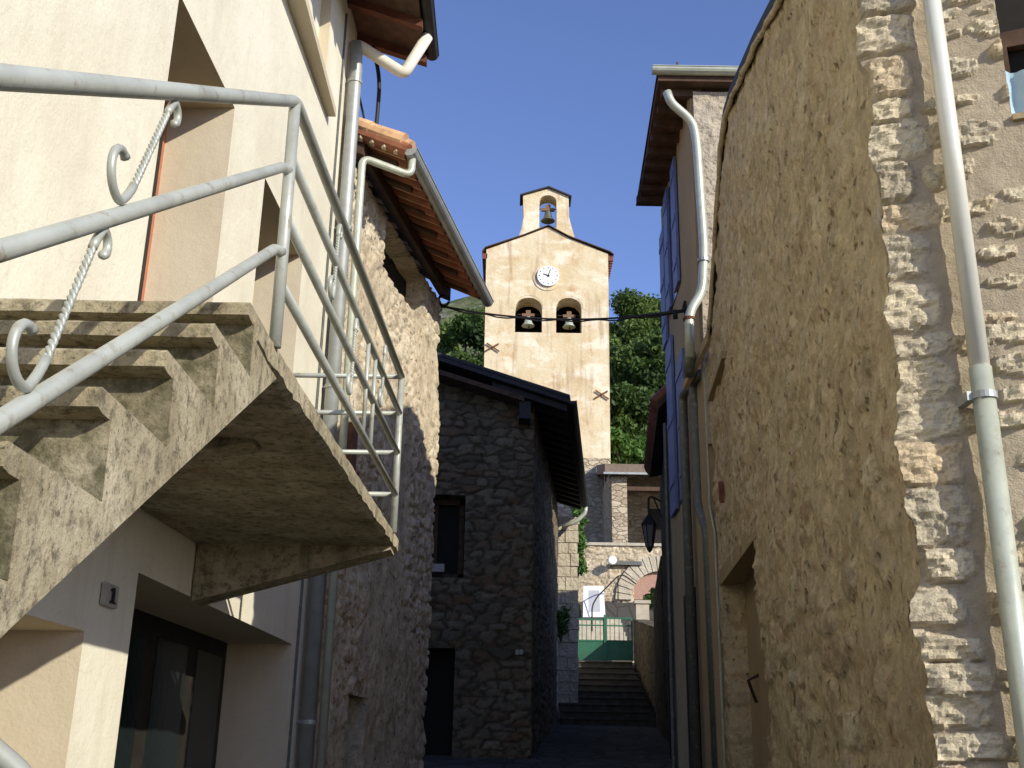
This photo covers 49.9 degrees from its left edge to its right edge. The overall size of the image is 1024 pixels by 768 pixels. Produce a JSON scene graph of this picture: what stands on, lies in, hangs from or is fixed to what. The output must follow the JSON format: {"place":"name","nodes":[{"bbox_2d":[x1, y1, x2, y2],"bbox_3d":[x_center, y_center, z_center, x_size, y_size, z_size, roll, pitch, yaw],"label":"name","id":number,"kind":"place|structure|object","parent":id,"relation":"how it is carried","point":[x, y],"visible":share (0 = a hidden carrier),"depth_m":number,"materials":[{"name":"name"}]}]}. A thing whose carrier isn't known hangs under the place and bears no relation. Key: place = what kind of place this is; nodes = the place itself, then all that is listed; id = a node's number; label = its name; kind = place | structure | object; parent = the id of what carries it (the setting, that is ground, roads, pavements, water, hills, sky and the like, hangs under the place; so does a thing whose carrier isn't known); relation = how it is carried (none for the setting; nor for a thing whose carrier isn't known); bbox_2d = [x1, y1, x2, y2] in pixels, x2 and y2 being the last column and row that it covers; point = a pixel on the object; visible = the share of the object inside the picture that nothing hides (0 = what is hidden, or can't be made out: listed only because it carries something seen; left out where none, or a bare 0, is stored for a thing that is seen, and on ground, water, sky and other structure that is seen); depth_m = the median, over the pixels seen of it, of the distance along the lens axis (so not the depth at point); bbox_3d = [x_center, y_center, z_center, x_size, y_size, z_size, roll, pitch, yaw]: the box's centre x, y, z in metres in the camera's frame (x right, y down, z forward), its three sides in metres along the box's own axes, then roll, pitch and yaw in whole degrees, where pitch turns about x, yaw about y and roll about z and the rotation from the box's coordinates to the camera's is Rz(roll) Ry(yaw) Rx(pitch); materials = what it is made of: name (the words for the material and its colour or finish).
{"place":"outdoors","nodes":[
{"label":"outdoors","id":0,"kind":"place"},
{"bbox_2d":[439,296,484,354],"bbox_3d":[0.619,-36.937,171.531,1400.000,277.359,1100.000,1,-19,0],"label":"hillside","id":1,"kind":"structure","parent":0,"point":[469,302],"depth_m":209.54,"materials":[{"name":"green plant"}]},
{"bbox_2d":[436,319,460,354],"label":"deciduous tree","id":2,"kind":"object","parent":1,"relation":"on","point":[444,346],"visible":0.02,"depth_m":59.64,"materials":[{"name":"green plant"}]},
{"bbox_2d":[446,349,479,364],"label":"deciduous tree","id":3,"kind":"object","parent":1,"relation":"on","point":[463,355],"visible":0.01,"depth_m":52.93,"materials":[{"name":"green plant"}]},
{"bbox_2d":[443,307,484,366],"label":"deciduous tree","id":4,"kind":"object","parent":1,"relation":"on","point":[463,329],"visible":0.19,"depth_m":57.15,"materials":[{"name":"green plant"}]},
{"bbox_2d":[610,381,654,463],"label":"deciduous tree","id":5,"kind":"object","parent":1,"relation":"on","point":[629,408],"visible":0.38,"depth_m":49.08,"materials":[{"name":"green plant"}]},
{"bbox_2d":[609,287,660,358],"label":"deciduous tree","id":6,"kind":"object","parent":1,"relation":"on","point":[626,302],"visible":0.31,"depth_m":61.34,"materials":[{"name":"green plant"}]},
{"bbox_2d":[609,336,664,389],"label":"deciduous tree","id":7,"kind":"object","parent":1,"relation":"on","point":[617,366],"visible":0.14,"depth_m":54.74,"materials":[{"name":"green plant"}]},
{"bbox_2d":[616,293,661,345],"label":"deciduous tree","id":8,"kind":"object","parent":1,"relation":"on","point":[658,307],"depth_m":63.06,"materials":[{"name":"green plant"}]},
{"bbox_2d":[624,327,665,392],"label":"deciduous tree","id":9,"kind":"object","parent":1,"relation":"on","point":[651,374],"visible":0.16,"depth_m":53.41,"materials":[{"name":"green plant"}]},
{"bbox_2d":[422,599,669,767],"bbox_3d":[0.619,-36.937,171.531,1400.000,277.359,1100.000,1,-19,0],"label":"ground","id":10,"kind":"structure","parent":0,"point":[618,609],"depth_m":18.89,"materials":[{"name":"stone"}]},
{"bbox_2d":[0,63,404,637],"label":"outdoor staircase","id":11,"kind":"structure","parent":10,"relation":"on","point":[194,416],"depth_m":3.08,"materials":[{"name":"concrete"}]},
{"bbox_2d":[0,0,438,767],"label":"plastered house","id":12,"kind":"structure","parent":10,"relation":"on","point":[118,648],"depth_m":7.25,"materials":[{"name":"beige paint"}]},
{"bbox_2d":[137,101,167,300],"bbox_3d":[-2.401,-0.743,6.527,0.060,2.900,1.243,0,-19,2],"label":"door","id":13,"kind":"structure","parent":12,"relation":"in","point":[149,234],"depth_m":7.19,"materials":[{"name":"wood"}]},
{"bbox_2d":[114,608,226,767],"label":"glazed door","id":14,"kind":"structure","parent":12,"relation":"in","point":[173,691],"depth_m":7.83,"materials":[{"name":"teal paint"}]},
{"bbox_2d":[286,0,335,116],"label":"window","id":15,"kind":"structure","parent":12,"relation":"in","point":[305,14],"depth_m":9.69,"materials":[{"name":"beige paint"}]},
{"bbox_2d":[360,45,380,123],"bbox_3d":[-1.557,-3.113,11.939,0.309,1.526,0.131,-3,-20,12],"label":"service cable","id":16,"kind":"object","parent":12,"relation":"hanging from","point":[378,99],"visible":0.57,"depth_m":11.88,"materials":[{"name":"black rubber"}]},
{"bbox_2d":[313,115,493,767],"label":"rubble house","id":17,"kind":"structure","parent":10,"relation":"on","point":[377,617],"depth_m":12.19,"materials":[{"name":"beige stone"}]},
{"bbox_2d":[439,295,686,322],"bbox_3d":[0.577,-0.710,14.157,3.375,1.431,0.220,-5,-20,17],"label":"overhead cable","id":18,"kind":"object","parent":17,"relation":"attached to","point":[674,312],"visible":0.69,"depth_m":14.06,"materials":[{"name":"black rubber"}]},
{"bbox_2d":[422,352,588,758],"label":"grey stone house","id":19,"kind":"structure","parent":10,"relation":"on","point":[510,475],"depth_m":17.33,"materials":[{"name":"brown stone"}]},
{"bbox_2d":[422,650,454,754],"bbox_3d":[-1.236,5.128,16.546,0.900,2.500,0.040,1,-19,0],"label":"door","id":20,"kind":"structure","parent":19,"relation":"in","point":[438,718],"depth_m":16.63,"materials":[{"name":"brown wood"}]},
{"bbox_2d":[431,499,465,577],"bbox_3d":[-1.141,2.429,17.307,1.000,1.500,0.350,1,-19,0],"label":"window","id":21,"kind":"structure","parent":19,"relation":"in","point":[449,523],"depth_m":17.44,"materials":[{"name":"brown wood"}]},
{"bbox_2d":[557,606,571,641],"bbox_3d":[0.997,5.067,23.528,0.634,0.871,0.523,1,-19,0],"label":"shrub","id":22,"kind":"object","parent":19,"relation":"on","point":[562,625],"visible":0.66,"depth_m":23.47,"materials":[{"name":"green plant"}]},
{"bbox_2d":[482,186,613,541],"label":"bell tower","id":23,"kind":"structure","parent":10,"relation":"on","point":[548,271],"depth_m":43.34,"materials":[{"name":"paint"}]},
{"bbox_2d":[517,310,539,328],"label":"church bell","id":24,"kind":"object","parent":23,"relation":"hanging from","point":[528,324],"visible":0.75,"depth_m":43.58,"materials":[{"name":"grey metal"}]},
{"bbox_2d":[539,204,555,223],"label":"church bell","id":25,"kind":"object","parent":23,"relation":"hanging from","point":[547,217],"visible":1,"depth_m":45.17,"materials":[{"name":"grey metal"}]},
{"bbox_2d":[558,311,579,329],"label":"church bell","id":26,"kind":"object","parent":23,"relation":"hanging from","point":[568,326],"visible":0.75,"depth_m":43.58,"materials":[{"name":"grey metal"}]},
{"bbox_2d":[556,517,579,712],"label":"stone wall end","id":27,"kind":"structure","parent":10,"relation":"on","point":[567,667],"depth_m":23.98,"materials":[{"name":"beige stone"}]},
{"bbox_2d":[570,507,588,576],"bbox_3d":[1.782,4.225,29.247,0.580,2.493,0.491,1,-19,0],"label":"climbing plant","id":28,"kind":"object","parent":10,"relation":"on","point":[581,547],"visible":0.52,"depth_m":29.15,"materials":[{"name":"green plant"}]},
{"bbox_2d":[558,660,655,725],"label":"stone steps","id":29,"kind":"structure","parent":10,"relation":"on","point":[611,693],"depth_m":23.69,"materials":[{"name":"grey stone"}]},
{"bbox_2d":[579,619,634,666],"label":"steps","id":30,"kind":"structure","parent":10,"relation":"on","point":[610,632],"depth_m":31.30,"materials":[{"name":"stone"}]},
{"bbox_2d":[583,586,604,616],"bbox_3d":[2.500,6.657,33.669,0.682,0.992,0.360,1,-19,0],"label":"sign","id":31,"kind":"object","parent":30,"relation":"on","point":[590,593],"visible":0.94,"depth_m":33.64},
{"bbox_2d":[578,615,632,660],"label":"garden gate","id":32,"kind":"structure","parent":30,"relation":"on","point":[604,649],"depth_m":27.36,"materials":[{"name":"green metal"}]},
{"bbox_2d":[591,575,635,630],"bbox_3d":[2.953,6.542,32.235,0.191,2.132,2.618,-12,-23,33],"label":"handrail","id":33,"kind":"object","parent":30,"relation":"on","point":[605,588],"visible":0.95,"depth_m":32.25,"materials":[{"name":"metal"}]},
{"bbox_2d":[578,542,661,602],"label":"terrace wall","id":34,"kind":"structure","parent":10,"relation":"on","point":[637,564],"depth_m":34.85,"materials":[{"name":"stone"}]},
{"bbox_2d":[608,556,616,567],"bbox_3d":[3.150,5.608,34.714,0.280,0.300,0.460,1,-19,0],"label":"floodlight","id":35,"kind":"object","parent":34,"relation":"attached to","point":[612,560],"visible":1,"depth_m":34.51,"materials":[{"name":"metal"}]},
{"bbox_2d":[610,426,644,463],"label":"shrub","id":36,"kind":"object","parent":10,"relation":"on","point":[620,442],"visible":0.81,"depth_m":44.27,"materials":[{"name":"green plant"}]},
{"bbox_2d":[596,464,660,542],"bbox_3d":[6.096,4.488,38.717,6.059,4.250,3.960,1,-19,0],"label":"lean to porch","id":37,"kind":"object","parent":10,"relation":"on","point":[628,490],"visible":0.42,"depth_m":38.38,"materials":[{"name":"beige stone"}]},
{"bbox_2d":[650,509,660,542],"bbox_3d":[5.119,5.356,38.442,0.700,2.000,0.100,1,-19,0],"label":"door","id":38,"kind":"structure","parent":37,"relation":"in","point":[654,513],"depth_m":38.56,"materials":[{"name":"brown wood"}]},
{"bbox_2d":[622,436,646,463],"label":"shrub","id":39,"kind":"object","parent":10,"relation":"on","point":[642,439],"visible":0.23,"depth_m":44.30,"materials":[{"name":"green plant"}]},
{"bbox_2d":[633,600,650,619],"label":"gate pillar","id":40,"kind":"structure","parent":10,"relation":"on","point":[641,609],"depth_m":27.71,"materials":[{"name":"stone"}]},
{"bbox_2d":[633,619,655,715],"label":"stair side wall","id":41,"kind":"structure","parent":10,"relation":"on","point":[644,654],"depth_m":24.81,"materials":[{"name":"stone"}]},
{"bbox_2d":[643,587,654,609],"bbox_3d":[3.646,5.566,28.393,0.611,0.675,0.398,1,-19,0],"label":"shrub","id":42,"kind":"object","parent":10,"relation":"on","point":[649,596],"visible":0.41,"depth_m":28.34,"materials":[{"name":"green plant"}]},
{"bbox_2d":[653,556,667,739],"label":"yard wall","id":43,"kind":"structure","parent":10,"relation":"on","point":[660,684],"depth_m":20.68,"materials":[{"name":"stone"}]},
{"bbox_2d":[644,384,678,767],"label":"narrow alley house","id":44,"kind":"structure","parent":10,"relation":"on","point":[656,461],"depth_m":16.15,"materials":[{"name":"stone"}]},
{"bbox_2d":[641,496,661,552],"bbox_3d":[2.130,2.130,16.736,0.331,0.875,0.208,1,-19,0],"label":"wall lantern","id":45,"kind":"object","parent":44,"relation":"attached to","point":[649,525],"depth_m":16.65,"materials":[{"name":"metal"}]},
{"bbox_2d":[667,650,671,758],"bbox_3d":[2.434,5.170,16.797,0.160,2.100,0.700,1,-19,0],"label":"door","id":46,"kind":"structure","parent":44,"relation":"in","point":[668,676],"depth_m":16.63,"materials":[{"name":"brown wood"}]},
{"bbox_2d":[636,62,738,767],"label":"shuttered house","id":47,"kind":"structure","parent":10,"relation":"on","point":[678,177],"depth_m":13.41,"materials":[{"name":"beige paint"}]},
{"bbox_2d":[668,186,677,305],"bbox_3d":[2.235,-1.992,15.227,0.030,1.800,0.450,1,-19,0],"label":"window shutter","id":48,"kind":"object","parent":47,"relation":"in","point":[674,295],"depth_m":15.31,"materials":[{"name":"blue wood"}]},
{"bbox_2d":[674,374,681,506],"bbox_3d":[2.195,0.678,14.382,0.028,1.800,0.400,1,-19,0],"label":"window shutter","id":49,"kind":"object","parent":47,"relation":"in","point":[680,502],"depth_m":14.48,"materials":[{"name":"blue wood"}]},
{"bbox_2d":[683,587,702,767],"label":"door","id":50,"kind":"structure","parent":47,"relation":"in","point":[688,717],"depth_m":12.97,"materials":[{"name":"brown wood"}]},
{"bbox_2d":[683,0,1023,767],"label":"fieldstone house","id":51,"kind":"structure","parent":10,"relation":"on","point":[863,342],"depth_m":5.41,"materials":[{"name":"beige stone"}]},
{"bbox_2d":[719,518,771,767],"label":"door frame","id":52,"kind":"structure","parent":51,"relation":"in","point":[759,691],"depth_m":10.52,"materials":[{"name":"beige paint"}]},
{"bbox_2d":[994,0,1023,121],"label":"window","id":53,"kind":"structure","parent":51,"relation":"in","point":[1010,13],"depth_m":5.48,"materials":[{"name":"brown wood"}]},
{"bbox_2d":[1005,69,1023,113],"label":"cloth","id":54,"kind":"object","parent":51,"relation":"on","point":[1015,81],"visible":0.6,"depth_m":5.22,"materials":[{"name":"white fabric"}]},
{"bbox_2d":[359,0,769,323],"label":"sky","id":55,"kind":"structure","parent":0,"point":[518,97],"materials":[{"name":"blue"}]},
{"bbox_2d":[519,725,671,767],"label":"alley path","id":56,"kind":"structure","parent":0,"point":[568,746],"depth_m":17.44,"materials":[{"name":"stone"}]},
{"bbox_2d":[0,738,31,767],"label":"street handrail","id":57,"kind":"object","parent":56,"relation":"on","point":[10,757],"visible":1,"depth_m":2.02,"materials":[{"name":"grey metal"}]}
]}

